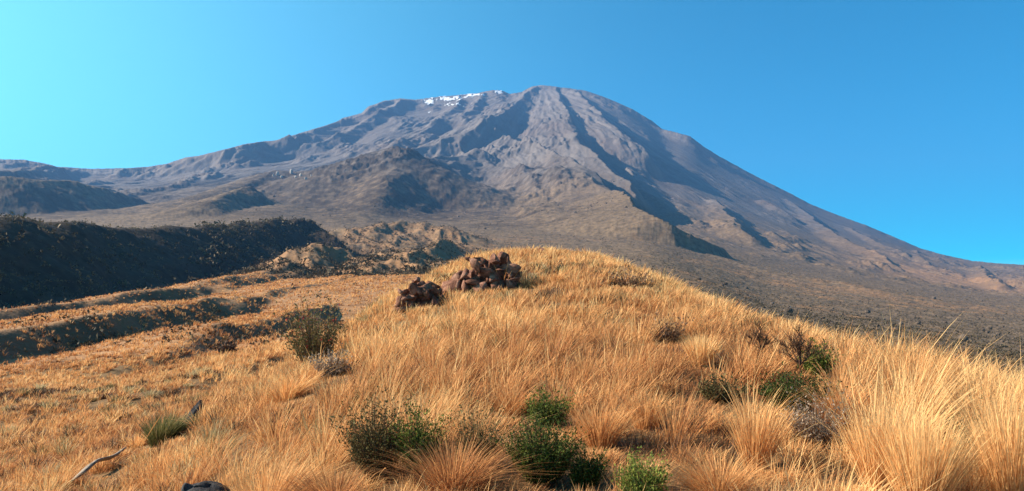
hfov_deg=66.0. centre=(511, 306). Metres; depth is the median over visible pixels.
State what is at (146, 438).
grass stalk
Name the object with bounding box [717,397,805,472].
grass tussock
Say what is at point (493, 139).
mountain
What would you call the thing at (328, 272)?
scrub
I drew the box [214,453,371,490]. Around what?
grass tussock
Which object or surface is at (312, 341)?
shrub
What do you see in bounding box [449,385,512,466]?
shrub
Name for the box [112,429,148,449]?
grass tussock
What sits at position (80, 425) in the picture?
grass stalk
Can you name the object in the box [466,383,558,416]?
grass tussock
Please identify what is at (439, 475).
grass tussock
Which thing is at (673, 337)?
shrub
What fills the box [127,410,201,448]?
rush clump
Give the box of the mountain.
[0,85,1023,283]
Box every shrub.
[212,339,238,354]
[273,291,350,364]
[304,343,353,379]
[326,377,426,483]
[384,393,453,479]
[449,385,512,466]
[489,398,592,487]
[519,384,576,428]
[563,445,610,488]
[598,258,656,287]
[610,446,671,490]
[642,306,694,346]
[692,365,754,404]
[750,361,852,411]
[778,382,853,446]
[798,336,842,376]
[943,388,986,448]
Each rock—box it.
[181,481,228,490]
[186,400,203,419]
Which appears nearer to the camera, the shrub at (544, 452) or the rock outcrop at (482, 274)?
the shrub at (544, 452)
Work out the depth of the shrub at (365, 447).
6.52 m
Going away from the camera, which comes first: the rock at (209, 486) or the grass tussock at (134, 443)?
the rock at (209, 486)
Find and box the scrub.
[0,153,1023,384]
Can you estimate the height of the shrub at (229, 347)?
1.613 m
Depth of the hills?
1049.15 m
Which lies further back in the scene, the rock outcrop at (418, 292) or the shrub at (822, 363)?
the rock outcrop at (418, 292)
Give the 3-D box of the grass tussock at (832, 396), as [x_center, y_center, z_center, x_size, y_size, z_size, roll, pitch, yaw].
[3.396,0.967,8.017,1.521,0.570,1.663,0,0,-25]
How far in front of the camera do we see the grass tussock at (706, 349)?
11.45 m
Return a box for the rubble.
[183,149,1022,346]
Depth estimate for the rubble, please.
542.64 m
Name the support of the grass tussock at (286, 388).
on the ground at (118, 370)
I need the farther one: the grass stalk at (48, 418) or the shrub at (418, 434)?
the grass stalk at (48, 418)
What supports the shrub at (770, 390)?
on the ground at (118, 370)
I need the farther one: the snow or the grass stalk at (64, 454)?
the snow
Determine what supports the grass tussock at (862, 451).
on the ground at (118, 370)
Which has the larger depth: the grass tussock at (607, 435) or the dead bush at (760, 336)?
the dead bush at (760, 336)
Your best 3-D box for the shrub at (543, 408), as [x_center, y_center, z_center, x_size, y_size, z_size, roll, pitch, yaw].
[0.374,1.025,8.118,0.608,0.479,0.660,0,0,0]
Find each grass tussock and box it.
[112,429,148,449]
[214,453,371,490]
[253,372,326,404]
[258,461,405,490]
[348,430,567,490]
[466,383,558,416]
[558,399,654,449]
[610,384,684,429]
[612,443,804,490]
[676,332,729,368]
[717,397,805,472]
[788,376,917,430]
[817,395,940,490]
[850,403,1001,490]
[940,387,1023,490]
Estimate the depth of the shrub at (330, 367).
14.41 m
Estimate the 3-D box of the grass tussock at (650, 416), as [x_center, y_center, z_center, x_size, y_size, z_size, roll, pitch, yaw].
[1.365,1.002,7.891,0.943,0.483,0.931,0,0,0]
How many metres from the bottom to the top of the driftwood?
0.303 m
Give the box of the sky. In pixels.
[0,0,1023,264]
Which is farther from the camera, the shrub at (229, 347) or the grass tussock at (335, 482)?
the shrub at (229, 347)
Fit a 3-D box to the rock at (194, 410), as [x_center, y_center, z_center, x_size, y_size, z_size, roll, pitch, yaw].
[-6.953,2.356,17.255,0.239,0.708,0.269,24,0,0]
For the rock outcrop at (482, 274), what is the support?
on the ground at (118, 370)
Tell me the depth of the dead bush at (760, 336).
11.36 m
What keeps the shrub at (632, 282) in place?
on the ground at (118, 370)
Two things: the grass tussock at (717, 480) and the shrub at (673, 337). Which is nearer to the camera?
the grass tussock at (717, 480)
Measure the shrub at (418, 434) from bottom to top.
0.736 m
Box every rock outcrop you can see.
[392,277,447,314]
[441,251,521,296]
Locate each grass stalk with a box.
[8,374,84,484]
[15,391,60,453]
[17,387,135,478]
[39,433,84,489]
[124,407,166,484]
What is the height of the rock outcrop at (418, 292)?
1.834 m
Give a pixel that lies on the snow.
(429, 100)
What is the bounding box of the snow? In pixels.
[422,90,502,112]
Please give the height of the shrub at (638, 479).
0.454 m
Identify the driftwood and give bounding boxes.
[71,447,125,481]
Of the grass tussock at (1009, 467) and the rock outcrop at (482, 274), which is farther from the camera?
the rock outcrop at (482, 274)
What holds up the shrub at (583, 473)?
on the ground at (118, 370)
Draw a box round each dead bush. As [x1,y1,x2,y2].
[745,318,778,349]
[775,320,828,364]
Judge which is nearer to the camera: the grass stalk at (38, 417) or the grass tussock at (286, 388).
the grass tussock at (286, 388)
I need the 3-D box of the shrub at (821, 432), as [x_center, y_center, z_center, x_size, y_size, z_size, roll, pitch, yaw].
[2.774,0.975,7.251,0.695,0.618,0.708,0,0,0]
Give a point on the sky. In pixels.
(903, 120)
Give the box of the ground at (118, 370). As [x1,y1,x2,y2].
[0,254,986,490]
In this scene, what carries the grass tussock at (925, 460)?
on the ground at (118, 370)
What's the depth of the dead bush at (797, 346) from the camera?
9.89 m
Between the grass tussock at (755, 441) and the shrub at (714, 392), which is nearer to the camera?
the grass tussock at (755, 441)
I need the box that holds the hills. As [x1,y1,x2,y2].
[0,146,1023,382]

